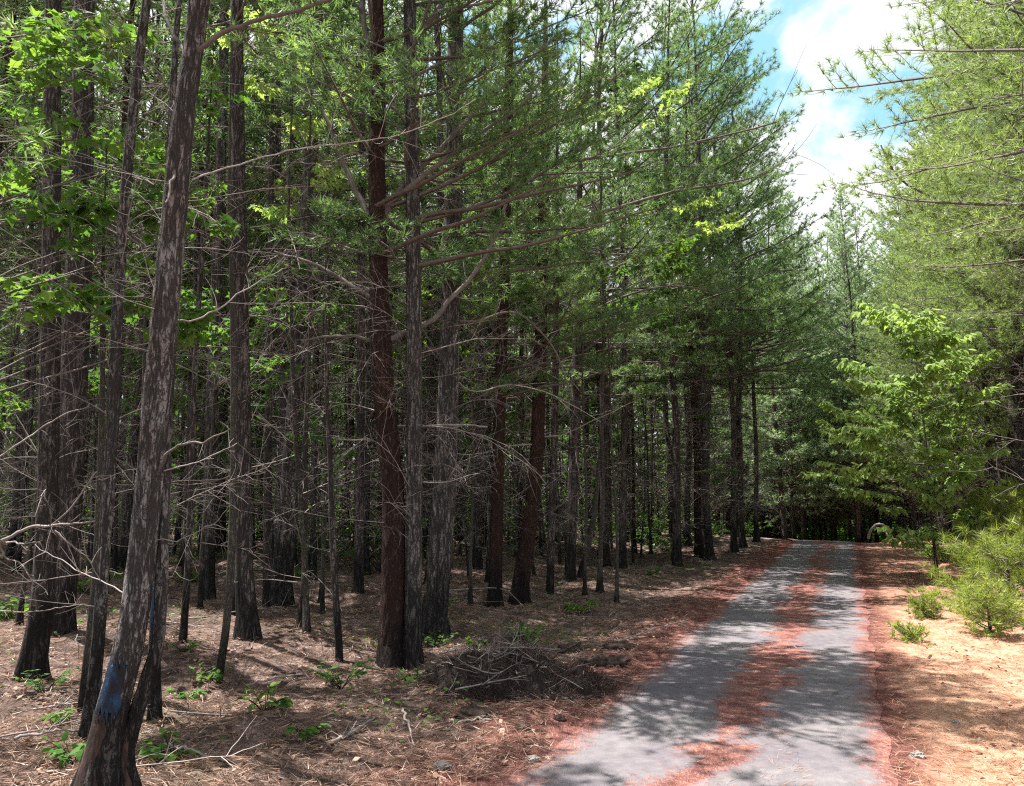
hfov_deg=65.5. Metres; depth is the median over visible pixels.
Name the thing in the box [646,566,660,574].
seedling
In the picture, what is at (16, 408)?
dead pine
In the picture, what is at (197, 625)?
fallen branch
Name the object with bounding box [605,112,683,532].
pine tree
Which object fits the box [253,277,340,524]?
dead pine
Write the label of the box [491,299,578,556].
dead pine
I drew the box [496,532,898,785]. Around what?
road
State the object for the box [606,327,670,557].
dead pine
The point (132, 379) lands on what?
sweetgum sapling
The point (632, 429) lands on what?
pine tree
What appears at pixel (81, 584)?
seedling
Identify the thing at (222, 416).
pine tree
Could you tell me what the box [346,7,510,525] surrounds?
pine tree
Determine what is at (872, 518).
pine tree
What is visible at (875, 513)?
pine tree
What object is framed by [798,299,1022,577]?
dogwood sapling
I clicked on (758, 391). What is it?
pine tree
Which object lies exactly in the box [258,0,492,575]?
pine tree
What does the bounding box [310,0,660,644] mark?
pine tree
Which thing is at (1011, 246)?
pine tree
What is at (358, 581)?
pine tree
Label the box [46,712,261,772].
fallen branch
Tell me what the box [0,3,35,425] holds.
pine tree
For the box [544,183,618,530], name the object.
pine tree
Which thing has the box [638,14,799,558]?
pine tree
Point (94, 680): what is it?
pine tree
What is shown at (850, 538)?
pine tree
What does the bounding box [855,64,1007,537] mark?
pine tree
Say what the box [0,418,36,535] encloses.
sweetgum sapling
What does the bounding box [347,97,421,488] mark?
pine tree
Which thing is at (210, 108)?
sweetgum sapling
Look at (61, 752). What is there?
seedling
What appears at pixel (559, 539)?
dead pine
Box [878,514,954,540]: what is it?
pine tree
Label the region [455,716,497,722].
fallen branch
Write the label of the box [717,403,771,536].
pine tree
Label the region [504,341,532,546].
dead pine
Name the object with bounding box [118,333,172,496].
dead pine
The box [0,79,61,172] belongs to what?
pine tree
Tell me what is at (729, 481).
sweetgum sapling
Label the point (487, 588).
fallen branch
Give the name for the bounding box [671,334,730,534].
sweetgum sapling
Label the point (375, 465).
pine tree
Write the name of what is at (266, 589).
pine tree
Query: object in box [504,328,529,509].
pine tree
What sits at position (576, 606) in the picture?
seedling
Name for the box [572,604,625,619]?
fallen branch
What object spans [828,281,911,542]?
pine tree
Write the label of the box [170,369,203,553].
dead pine
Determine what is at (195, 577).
seedling
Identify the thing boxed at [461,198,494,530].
pine tree
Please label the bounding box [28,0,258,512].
pine tree
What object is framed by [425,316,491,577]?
dead pine
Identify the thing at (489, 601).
fallen branch
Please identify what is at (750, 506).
pine tree
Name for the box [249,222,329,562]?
dead pine
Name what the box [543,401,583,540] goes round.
dead pine
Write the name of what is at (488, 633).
fallen branch
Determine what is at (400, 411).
sweetgum sapling
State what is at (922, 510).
pine tree
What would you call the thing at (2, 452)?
dead pine
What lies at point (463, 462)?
dead pine
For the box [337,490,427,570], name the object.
green shrub
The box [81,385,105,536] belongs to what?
dead pine
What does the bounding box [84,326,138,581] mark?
dead pine
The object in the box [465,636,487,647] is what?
seedling
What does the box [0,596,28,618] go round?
seedling
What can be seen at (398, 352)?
pine tree
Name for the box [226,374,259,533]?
dead pine
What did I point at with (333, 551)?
sapling
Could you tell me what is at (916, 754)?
pale stone
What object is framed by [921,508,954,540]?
pine tree
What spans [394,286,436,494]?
dead pine
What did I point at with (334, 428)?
sweetgum sapling
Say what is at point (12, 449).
pine tree
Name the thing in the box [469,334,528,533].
pine tree
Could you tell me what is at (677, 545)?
pine tree
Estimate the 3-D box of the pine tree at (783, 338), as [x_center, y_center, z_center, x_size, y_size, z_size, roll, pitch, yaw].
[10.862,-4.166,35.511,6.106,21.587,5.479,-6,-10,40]
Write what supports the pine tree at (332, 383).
on the ground at (884, 570)
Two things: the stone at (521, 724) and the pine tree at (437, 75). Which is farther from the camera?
the pine tree at (437, 75)
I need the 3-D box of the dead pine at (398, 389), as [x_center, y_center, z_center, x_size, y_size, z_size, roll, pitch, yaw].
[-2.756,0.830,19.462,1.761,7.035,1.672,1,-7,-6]
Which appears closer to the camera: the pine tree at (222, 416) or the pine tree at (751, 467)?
the pine tree at (222, 416)
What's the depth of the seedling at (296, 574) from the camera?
15.09 m
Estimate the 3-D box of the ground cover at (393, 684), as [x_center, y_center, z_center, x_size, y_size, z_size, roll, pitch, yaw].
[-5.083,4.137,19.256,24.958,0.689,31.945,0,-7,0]
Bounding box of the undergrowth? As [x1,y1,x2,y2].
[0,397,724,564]
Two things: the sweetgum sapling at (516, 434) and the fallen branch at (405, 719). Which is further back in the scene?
the sweetgum sapling at (516, 434)
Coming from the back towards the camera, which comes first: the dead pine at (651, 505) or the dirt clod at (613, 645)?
the dead pine at (651, 505)
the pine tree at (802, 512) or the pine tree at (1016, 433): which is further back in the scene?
the pine tree at (802, 512)
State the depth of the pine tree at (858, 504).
41.37 m
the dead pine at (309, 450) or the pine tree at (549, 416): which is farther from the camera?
the pine tree at (549, 416)
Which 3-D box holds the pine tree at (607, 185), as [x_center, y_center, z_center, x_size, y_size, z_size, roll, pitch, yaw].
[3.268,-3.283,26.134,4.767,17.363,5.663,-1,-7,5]
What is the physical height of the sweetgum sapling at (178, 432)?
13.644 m
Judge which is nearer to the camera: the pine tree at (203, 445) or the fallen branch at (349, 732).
the fallen branch at (349, 732)
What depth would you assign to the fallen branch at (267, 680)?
7.88 m
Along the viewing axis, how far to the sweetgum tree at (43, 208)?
6.95 m
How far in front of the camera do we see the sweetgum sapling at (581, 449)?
45.16 m
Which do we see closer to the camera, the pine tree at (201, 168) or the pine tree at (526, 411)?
the pine tree at (201, 168)
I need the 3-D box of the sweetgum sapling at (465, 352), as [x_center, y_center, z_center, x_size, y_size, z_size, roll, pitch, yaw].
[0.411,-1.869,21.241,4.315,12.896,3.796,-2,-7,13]
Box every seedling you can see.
[0,595,25,620]
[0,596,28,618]
[10,667,79,692]
[35,707,74,723]
[38,730,85,768]
[77,579,90,592]
[110,567,124,578]
[138,727,203,764]
[163,688,208,699]
[165,637,203,652]
[173,570,197,583]
[189,662,234,684]
[231,681,293,711]
[285,723,331,740]
[294,561,320,579]
[306,659,373,688]
[398,667,431,684]
[422,596,458,604]
[422,631,457,647]
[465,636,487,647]
[506,622,544,643]
[561,600,598,613]
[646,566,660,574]
[656,543,671,551]
[664,537,687,544]
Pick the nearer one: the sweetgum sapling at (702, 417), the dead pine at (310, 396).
the dead pine at (310, 396)
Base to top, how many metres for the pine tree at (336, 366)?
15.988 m
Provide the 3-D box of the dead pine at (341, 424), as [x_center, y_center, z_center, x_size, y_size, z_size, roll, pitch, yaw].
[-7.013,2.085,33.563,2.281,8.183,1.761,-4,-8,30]
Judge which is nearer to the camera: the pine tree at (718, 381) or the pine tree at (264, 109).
the pine tree at (264, 109)
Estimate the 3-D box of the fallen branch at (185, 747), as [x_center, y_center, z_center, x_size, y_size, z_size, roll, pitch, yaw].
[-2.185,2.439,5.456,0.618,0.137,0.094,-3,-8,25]
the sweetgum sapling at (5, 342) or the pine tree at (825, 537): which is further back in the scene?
the pine tree at (825, 537)
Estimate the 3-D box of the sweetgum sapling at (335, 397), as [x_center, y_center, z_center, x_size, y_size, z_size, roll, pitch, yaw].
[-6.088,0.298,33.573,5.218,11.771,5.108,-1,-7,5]
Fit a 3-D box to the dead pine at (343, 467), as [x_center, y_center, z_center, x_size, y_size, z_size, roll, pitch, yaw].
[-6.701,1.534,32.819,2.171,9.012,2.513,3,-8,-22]
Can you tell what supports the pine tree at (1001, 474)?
on the ground at (884, 570)
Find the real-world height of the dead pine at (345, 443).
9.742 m
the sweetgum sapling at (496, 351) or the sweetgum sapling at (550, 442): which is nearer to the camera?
the sweetgum sapling at (496, 351)
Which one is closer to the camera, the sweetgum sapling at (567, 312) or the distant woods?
the sweetgum sapling at (567, 312)
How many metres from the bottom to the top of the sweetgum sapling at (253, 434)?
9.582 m
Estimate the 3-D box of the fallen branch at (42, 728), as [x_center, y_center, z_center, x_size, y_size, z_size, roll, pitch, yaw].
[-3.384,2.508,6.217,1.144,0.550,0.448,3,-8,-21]
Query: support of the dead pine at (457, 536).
on the ground at (884, 570)
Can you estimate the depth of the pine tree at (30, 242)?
17.66 m
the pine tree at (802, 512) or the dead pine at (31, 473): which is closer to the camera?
the dead pine at (31, 473)
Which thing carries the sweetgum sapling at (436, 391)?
on the ground at (884, 570)
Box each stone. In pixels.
[432,760,451,769]
[515,722,530,730]
[525,755,540,763]
[909,750,925,758]
[951,719,959,723]
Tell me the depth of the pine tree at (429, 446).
23.27 m
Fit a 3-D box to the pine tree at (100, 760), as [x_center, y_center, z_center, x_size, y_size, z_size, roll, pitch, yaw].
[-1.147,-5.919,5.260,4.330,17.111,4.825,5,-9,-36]
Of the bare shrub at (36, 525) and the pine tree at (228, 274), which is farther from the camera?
the pine tree at (228, 274)
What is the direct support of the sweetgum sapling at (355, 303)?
on the ground at (884, 570)
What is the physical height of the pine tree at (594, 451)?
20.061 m
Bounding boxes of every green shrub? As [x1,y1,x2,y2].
[297,495,353,562]
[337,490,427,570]
[627,507,666,542]
[681,511,726,536]
[722,515,773,535]
[875,525,907,538]
[898,531,980,562]
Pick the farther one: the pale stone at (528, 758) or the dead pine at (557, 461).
the dead pine at (557, 461)
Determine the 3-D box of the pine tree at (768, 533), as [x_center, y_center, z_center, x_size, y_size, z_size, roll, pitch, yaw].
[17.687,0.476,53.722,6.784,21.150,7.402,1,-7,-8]
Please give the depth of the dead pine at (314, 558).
14.91 m
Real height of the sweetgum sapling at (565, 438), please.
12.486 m
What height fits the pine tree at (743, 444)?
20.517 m
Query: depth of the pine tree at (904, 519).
43.67 m
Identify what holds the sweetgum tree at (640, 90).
on the ground at (884, 570)
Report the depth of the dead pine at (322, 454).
26.50 m
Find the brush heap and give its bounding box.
[369,621,652,721]
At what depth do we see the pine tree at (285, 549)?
12.37 m
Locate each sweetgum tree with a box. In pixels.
[0,0,241,391]
[212,0,363,627]
[552,56,747,592]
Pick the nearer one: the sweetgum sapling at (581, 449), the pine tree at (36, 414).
the pine tree at (36, 414)
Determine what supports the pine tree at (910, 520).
on the ground at (884, 570)
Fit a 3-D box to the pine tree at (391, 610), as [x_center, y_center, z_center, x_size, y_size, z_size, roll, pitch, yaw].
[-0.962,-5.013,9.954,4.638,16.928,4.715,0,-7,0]
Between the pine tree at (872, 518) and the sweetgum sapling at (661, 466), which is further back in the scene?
the pine tree at (872, 518)
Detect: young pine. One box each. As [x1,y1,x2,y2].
[884,522,932,645]
[902,521,950,618]
[912,514,1023,626]
[935,474,1023,582]
[939,523,1023,640]
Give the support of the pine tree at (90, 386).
on the ground at (884, 570)
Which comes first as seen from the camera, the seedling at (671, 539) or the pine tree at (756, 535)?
the seedling at (671, 539)
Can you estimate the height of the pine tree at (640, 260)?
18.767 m
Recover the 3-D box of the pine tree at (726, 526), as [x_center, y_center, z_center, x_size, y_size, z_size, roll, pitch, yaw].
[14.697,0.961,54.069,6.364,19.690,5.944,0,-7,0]
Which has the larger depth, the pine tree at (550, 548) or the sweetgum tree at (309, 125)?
the pine tree at (550, 548)
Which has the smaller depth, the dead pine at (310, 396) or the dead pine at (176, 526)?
the dead pine at (310, 396)
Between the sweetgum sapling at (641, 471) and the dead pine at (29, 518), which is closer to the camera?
the dead pine at (29, 518)
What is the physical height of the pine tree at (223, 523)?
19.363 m
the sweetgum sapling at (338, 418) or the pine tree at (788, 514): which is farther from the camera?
the pine tree at (788, 514)
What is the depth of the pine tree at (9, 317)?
26.66 m
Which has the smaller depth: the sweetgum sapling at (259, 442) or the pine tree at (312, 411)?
the sweetgum sapling at (259, 442)
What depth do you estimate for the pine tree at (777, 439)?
41.36 m
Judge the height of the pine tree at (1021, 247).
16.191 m
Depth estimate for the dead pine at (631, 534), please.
22.61 m
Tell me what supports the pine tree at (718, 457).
on the ground at (884, 570)
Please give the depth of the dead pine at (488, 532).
15.93 m
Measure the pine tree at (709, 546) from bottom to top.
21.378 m
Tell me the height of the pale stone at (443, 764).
0.062 m
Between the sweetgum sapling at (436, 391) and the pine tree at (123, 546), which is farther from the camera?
the sweetgum sapling at (436, 391)
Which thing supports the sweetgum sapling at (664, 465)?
on the ground at (884, 570)
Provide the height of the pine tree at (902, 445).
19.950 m
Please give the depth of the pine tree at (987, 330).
19.42 m
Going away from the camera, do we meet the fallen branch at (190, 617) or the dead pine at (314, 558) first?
the fallen branch at (190, 617)
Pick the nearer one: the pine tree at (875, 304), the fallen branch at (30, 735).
the fallen branch at (30, 735)
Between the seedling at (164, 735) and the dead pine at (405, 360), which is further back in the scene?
the dead pine at (405, 360)
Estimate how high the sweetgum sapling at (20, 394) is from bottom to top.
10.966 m
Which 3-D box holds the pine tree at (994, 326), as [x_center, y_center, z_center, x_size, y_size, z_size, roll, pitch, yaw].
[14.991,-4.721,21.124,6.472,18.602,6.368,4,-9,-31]
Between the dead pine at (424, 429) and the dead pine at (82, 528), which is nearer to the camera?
the dead pine at (424, 429)
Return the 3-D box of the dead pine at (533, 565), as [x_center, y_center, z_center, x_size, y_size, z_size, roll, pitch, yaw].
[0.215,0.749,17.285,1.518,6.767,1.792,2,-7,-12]
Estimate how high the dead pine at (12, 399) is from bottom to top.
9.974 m
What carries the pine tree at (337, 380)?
on the ground at (884, 570)
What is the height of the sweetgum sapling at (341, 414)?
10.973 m
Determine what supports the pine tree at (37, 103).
on the ground at (884, 570)
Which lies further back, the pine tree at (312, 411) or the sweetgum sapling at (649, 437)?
the sweetgum sapling at (649, 437)
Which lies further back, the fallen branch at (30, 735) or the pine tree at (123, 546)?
the pine tree at (123, 546)
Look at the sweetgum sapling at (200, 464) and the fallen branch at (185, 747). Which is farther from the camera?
the sweetgum sapling at (200, 464)
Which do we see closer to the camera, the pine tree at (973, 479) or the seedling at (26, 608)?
the seedling at (26, 608)
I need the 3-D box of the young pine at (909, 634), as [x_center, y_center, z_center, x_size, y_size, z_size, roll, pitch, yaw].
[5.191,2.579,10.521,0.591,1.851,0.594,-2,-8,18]
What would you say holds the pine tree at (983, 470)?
on the ground at (884, 570)
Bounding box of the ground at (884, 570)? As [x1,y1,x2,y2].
[0,522,1023,785]
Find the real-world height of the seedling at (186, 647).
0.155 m
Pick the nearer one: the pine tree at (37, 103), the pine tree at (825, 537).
the pine tree at (37, 103)
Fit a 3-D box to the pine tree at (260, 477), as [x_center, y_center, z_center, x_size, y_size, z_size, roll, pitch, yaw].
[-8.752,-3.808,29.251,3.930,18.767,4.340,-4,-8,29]
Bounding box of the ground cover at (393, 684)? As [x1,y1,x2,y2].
[0,530,719,746]
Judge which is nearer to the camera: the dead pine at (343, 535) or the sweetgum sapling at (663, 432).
the dead pine at (343, 535)
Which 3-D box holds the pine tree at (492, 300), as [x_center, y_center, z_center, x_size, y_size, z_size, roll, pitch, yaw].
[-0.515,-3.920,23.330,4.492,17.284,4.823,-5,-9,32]
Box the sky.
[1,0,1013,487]
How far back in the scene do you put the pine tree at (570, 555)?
17.16 m
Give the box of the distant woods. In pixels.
[0,291,1023,542]
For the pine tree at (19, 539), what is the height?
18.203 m
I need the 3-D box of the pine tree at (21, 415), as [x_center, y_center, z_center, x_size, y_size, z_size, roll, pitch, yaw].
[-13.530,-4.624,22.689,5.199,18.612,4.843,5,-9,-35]
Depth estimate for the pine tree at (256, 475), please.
35.38 m
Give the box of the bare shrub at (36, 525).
[0,401,124,619]
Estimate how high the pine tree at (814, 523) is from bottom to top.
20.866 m
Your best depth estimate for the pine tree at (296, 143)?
18.16 m
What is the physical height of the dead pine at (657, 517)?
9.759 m
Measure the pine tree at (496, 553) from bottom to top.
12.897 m
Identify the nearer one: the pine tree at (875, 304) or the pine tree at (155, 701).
the pine tree at (155, 701)
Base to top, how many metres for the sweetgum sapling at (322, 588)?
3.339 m
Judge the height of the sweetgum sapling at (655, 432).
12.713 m
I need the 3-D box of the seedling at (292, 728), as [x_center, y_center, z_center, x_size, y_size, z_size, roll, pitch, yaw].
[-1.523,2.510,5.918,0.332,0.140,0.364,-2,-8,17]
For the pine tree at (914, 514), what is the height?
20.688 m
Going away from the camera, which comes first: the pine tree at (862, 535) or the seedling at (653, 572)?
the seedling at (653, 572)
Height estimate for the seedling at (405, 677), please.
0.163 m
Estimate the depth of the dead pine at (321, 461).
25.46 m
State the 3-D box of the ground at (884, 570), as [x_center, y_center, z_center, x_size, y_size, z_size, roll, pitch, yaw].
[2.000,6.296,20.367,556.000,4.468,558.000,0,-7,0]
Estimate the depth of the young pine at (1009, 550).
12.34 m
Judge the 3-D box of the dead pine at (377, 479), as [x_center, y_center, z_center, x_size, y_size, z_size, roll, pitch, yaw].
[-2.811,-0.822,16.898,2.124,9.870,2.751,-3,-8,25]
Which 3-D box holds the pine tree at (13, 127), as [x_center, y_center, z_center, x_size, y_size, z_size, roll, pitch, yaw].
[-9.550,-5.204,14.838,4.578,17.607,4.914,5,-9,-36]
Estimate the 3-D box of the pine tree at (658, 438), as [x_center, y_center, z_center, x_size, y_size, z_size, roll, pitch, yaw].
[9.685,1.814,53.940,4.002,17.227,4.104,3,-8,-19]
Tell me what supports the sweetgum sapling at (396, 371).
on the ground at (884, 570)
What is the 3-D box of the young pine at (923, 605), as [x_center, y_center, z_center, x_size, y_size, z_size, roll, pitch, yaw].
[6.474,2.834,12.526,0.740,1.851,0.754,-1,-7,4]
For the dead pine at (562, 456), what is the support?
on the ground at (884, 570)
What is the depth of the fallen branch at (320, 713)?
6.31 m
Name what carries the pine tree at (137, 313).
on the ground at (884, 570)
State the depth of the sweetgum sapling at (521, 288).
13.21 m
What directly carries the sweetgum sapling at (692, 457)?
on the ground at (884, 570)
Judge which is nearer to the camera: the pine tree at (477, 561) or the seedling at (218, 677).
the seedling at (218, 677)
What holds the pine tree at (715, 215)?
on the ground at (884, 570)
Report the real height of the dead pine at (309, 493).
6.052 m
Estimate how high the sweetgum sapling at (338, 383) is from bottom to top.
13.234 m
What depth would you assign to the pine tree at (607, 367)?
33.81 m
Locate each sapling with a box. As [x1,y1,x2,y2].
[0,58,251,401]
[0,148,287,712]
[0,234,34,412]
[0,276,36,454]
[0,314,105,446]
[0,317,110,625]
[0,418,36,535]
[2,55,322,683]
[4,44,329,643]
[88,332,134,464]
[89,269,133,427]
[89,328,174,461]
[120,106,320,566]
[120,235,277,572]
[128,379,229,490]
[133,235,266,555]
[177,174,276,411]
[179,90,331,548]
[181,237,347,608]
[199,313,307,616]
[226,343,277,475]
[227,301,289,486]
[251,251,350,428]
[252,339,319,470]
[271,15,394,602]
[285,405,357,614]
[301,266,377,661]
[308,292,405,522]
[308,293,355,482]
[308,323,378,530]
[320,347,355,513]
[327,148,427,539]
[331,113,491,452]
[334,344,355,444]
[339,406,405,528]
[344,289,425,420]
[375,352,426,474]
[388,146,515,363]
[392,91,533,381]
[395,308,475,420]
[403,251,539,605]
[422,312,509,462]
[424,319,530,463]
[459,96,600,556]
[461,332,528,455]
[461,390,492,523]
[504,340,560,471]
[511,178,616,477]
[513,312,592,423]
[525,317,642,465]
[529,389,582,485]
[544,384,614,479]
[545,331,616,464]
[549,200,714,595]
[549,291,591,448]
[550,249,690,603]
[557,366,634,577]
[580,391,737,560]
[581,390,631,494]
[588,342,660,470]
[589,327,646,504]
[611,377,681,513]
[614,350,692,502]
[630,419,660,505]
[631,340,693,520]
[631,379,714,532]
[631,396,666,494]
[631,431,656,523]
[654,349,685,516]
[665,395,724,496]
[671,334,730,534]
[692,422,730,533]
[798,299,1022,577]
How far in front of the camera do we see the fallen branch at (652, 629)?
10.62 m
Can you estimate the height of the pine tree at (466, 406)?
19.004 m
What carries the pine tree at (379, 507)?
on the ground at (884, 570)
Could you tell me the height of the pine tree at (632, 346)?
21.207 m
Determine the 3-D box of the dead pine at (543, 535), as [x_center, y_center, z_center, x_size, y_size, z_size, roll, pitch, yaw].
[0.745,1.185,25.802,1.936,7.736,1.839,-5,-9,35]
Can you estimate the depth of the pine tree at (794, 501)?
56.51 m
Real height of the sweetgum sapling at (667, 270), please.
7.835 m
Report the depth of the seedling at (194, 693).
7.27 m
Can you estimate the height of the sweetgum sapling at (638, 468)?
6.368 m
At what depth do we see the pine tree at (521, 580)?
14.52 m
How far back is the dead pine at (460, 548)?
21.31 m
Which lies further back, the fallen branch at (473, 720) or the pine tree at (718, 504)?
the pine tree at (718, 504)
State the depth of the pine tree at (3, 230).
22.37 m
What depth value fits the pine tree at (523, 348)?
24.70 m
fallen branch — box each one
[0,682,151,737]
[13,720,79,740]
[32,694,77,710]
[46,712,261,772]
[55,671,104,696]
[62,632,84,647]
[163,741,224,760]
[166,606,229,636]
[167,598,222,619]
[170,699,255,716]
[215,590,288,616]
[247,658,313,685]
[251,623,274,648]
[268,687,366,727]
[330,716,374,744]
[357,600,377,634]
[400,708,421,746]
[422,584,525,612]
[442,641,471,653]
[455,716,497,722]
[465,620,524,639]
[474,600,503,604]
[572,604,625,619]
[617,614,710,641]
[867,523,932,544]
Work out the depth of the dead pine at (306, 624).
10.05 m
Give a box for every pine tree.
[0,0,41,500]
[0,0,95,515]
[0,0,111,384]
[0,0,119,504]
[0,0,121,552]
[0,0,133,559]
[0,0,138,545]
[0,0,158,575]
[0,0,178,636]
[0,0,249,592]
[0,0,270,740]
[0,0,271,682]
[0,0,301,720]
[0,0,334,785]
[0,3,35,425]
[0,17,41,511]
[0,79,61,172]
[0,149,34,493]
[0,163,24,479]
[0,227,38,535]
[0,313,33,515]
[1,87,70,500]
[1,226,37,529]
[5,224,39,531]
[10,0,474,785]
[27,8,148,509]
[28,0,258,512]
[37,0,197,555]
[61,0,228,570]
[85,49,183,522]
[85,74,149,537]
[88,0,308,581]
[89,101,151,500]
[107,0,366,640]
[123,65,263,544]
[124,0,314,600]
[139,3,316,556]
[139,102,253,540]
[140,35,405,606]
[160,11,284,518]
[165,0,428,569]
[172,108,203,510]
[175,5,318,551]
[189,0,401,566]
[195,0,441,607]
[196,0,400,557]
[205,22,357,504]
[217,0,623,669]
[228,52,330,540]
[248,5,401,549]
[251,0,443,593]
[253,280,276,519]
[254,0,677,670]
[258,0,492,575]
[275,101,367,507]
[286,108,405,545]
[297,0,478,559]
[298,290,346,527]
[309,129,367,526]
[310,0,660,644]
[317,53,396,535]
[321,229,403,525]
[323,287,373,508]
[335,265,400,530]
[338,4,492,551]
[340,69,468,502]
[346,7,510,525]
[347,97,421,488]
[352,0,587,585]
[400,0,642,607]
[420,0,550,569]
[422,0,564,549]
[423,0,840,604]
[425,1,569,545]
[436,52,510,540]
[455,132,476,529]
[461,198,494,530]
[462,0,586,546]
[462,190,515,533]
[462,219,612,530]
[468,234,530,491]
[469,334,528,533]
[482,7,667,594]
[499,89,565,516]
[504,62,609,539]
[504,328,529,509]
[505,37,620,541]
[507,80,568,518]
[508,25,737,581]
[512,273,583,528]
[518,0,733,566]
[532,0,709,555]
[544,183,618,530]
[549,59,676,547]
[550,105,621,536]
[566,0,744,568]
[568,152,620,530]
[568,173,642,523]
[581,68,718,542]
[584,36,731,553]
[589,89,658,532]
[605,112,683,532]
[611,271,663,519]
[615,0,798,566]
[619,8,780,545]
[626,0,805,546]
[629,101,743,542]
[636,341,671,520]
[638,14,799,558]
[641,0,843,560]
[643,1,814,552]
[652,20,790,545]
[653,80,788,520]
[658,132,755,513]
[668,93,787,507]
[678,0,855,552]
[691,263,776,533]
[692,354,764,534]
[700,14,842,547]
[706,74,835,536]
[710,76,843,541]
[710,162,850,538]
[710,354,760,534]
[710,390,729,534]
[710,410,777,530]
[710,453,729,529]
[711,250,794,524]
[711,283,805,533]
[713,411,724,533]
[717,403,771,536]
[718,288,808,537]
[723,212,843,540]
[727,255,799,537]
[742,274,834,536]
[746,190,852,539]
[752,297,816,538]
[759,295,828,532]
[761,399,812,537]
[765,231,855,539]
[771,231,879,540]
[771,490,854,539]
[774,0,1023,567]
[788,184,905,542]
[788,281,850,540]
[789,210,904,541]
[795,313,866,540]
[801,223,898,542]
[817,199,909,542]
[822,247,911,542]
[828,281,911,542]
[829,153,933,530]
[832,209,930,541]
[836,75,1008,550]
[843,181,973,542]
[846,281,912,542]
[849,151,975,531]
[850,0,1023,305]
[854,0,1023,564]
[854,137,1001,540]
[854,203,976,541]
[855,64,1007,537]
[860,9,1012,508]
[862,287,947,540]
[863,226,976,529]
[864,277,930,539]
[865,301,936,532]
[869,0,1023,572]
[871,219,956,539]
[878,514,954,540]
[883,0,1023,509]
[886,0,1023,525]
[895,250,954,531]
[919,302,1005,539]
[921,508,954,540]
[923,500,959,538]
[942,91,1010,417]
[952,338,995,537]
[987,234,1023,250]
[1001,120,1023,304]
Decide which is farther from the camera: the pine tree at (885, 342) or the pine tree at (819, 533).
the pine tree at (819, 533)
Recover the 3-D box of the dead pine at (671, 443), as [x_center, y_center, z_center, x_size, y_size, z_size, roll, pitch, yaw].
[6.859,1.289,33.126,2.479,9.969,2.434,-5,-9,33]
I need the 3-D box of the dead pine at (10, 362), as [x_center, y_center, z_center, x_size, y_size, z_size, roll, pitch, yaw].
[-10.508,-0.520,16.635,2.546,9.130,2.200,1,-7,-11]
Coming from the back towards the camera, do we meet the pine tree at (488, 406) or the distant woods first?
the distant woods
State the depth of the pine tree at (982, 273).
14.90 m
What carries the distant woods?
on the ground at (884, 570)
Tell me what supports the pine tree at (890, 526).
on the ground at (884, 570)
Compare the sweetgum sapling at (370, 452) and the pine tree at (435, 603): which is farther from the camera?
the sweetgum sapling at (370, 452)
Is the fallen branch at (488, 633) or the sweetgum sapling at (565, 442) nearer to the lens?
the fallen branch at (488, 633)
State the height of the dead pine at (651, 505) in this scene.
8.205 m
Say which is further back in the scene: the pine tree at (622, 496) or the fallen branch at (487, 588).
the pine tree at (622, 496)
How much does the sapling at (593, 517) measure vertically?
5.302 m
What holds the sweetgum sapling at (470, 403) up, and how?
on the ground at (884, 570)
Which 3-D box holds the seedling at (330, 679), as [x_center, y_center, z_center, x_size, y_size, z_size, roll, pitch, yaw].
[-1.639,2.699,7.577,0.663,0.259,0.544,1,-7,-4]
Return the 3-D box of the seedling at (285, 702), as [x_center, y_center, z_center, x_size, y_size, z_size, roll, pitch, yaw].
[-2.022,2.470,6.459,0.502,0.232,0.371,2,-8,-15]
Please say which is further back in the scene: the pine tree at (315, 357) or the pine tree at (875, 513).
the pine tree at (875, 513)
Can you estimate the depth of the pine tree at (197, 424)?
29.70 m
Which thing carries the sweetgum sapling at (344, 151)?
on the ground at (884, 570)
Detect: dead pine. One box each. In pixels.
[0,190,63,522]
[0,256,38,545]
[0,301,39,515]
[0,314,35,528]
[1,296,39,573]
[4,304,38,550]
[11,369,38,538]
[14,240,107,534]
[31,272,128,575]
[61,173,146,572]
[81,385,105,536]
[82,305,136,560]
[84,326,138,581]
[85,358,123,531]
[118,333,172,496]
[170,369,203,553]
[213,1,376,633]
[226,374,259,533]
[227,248,319,532]
[249,113,396,580]
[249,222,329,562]
[252,262,349,533]
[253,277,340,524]
[254,322,335,528]
[254,323,309,508]
[274,330,329,575]
[298,347,342,543]
[308,294,343,530]
[321,292,356,539]
[323,373,354,509]
[323,385,354,536]
[332,340,355,532]
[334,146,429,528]
[354,309,426,573]
[370,298,405,537]
[371,264,478,554]
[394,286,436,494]
[401,289,455,558]
[403,335,479,536]
[425,308,488,555]
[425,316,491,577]
[456,318,476,540]
[457,246,518,582]
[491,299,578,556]
[493,301,556,574]
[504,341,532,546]
[505,329,518,523]
[511,397,545,538]
[515,328,556,542]
[522,330,586,565]
[529,358,590,547]
[542,327,570,531]
[543,363,583,527]
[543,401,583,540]
[558,375,594,542]
[590,356,638,502]
[592,346,660,564]
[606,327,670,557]
[619,331,670,553]
[633,348,670,535]
[636,345,677,547]
[654,364,685,510]
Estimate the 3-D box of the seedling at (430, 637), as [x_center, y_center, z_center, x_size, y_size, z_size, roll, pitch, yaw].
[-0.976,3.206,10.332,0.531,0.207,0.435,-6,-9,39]
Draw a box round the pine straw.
[0,557,1023,785]
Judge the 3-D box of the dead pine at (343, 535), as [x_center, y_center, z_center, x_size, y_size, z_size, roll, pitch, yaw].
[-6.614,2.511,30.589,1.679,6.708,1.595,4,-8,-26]
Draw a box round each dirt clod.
[453,706,502,720]
[553,714,566,721]
[557,641,581,653]
[578,654,630,666]
[602,642,632,649]
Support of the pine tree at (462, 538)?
on the ground at (884, 570)
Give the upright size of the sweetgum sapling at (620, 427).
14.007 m

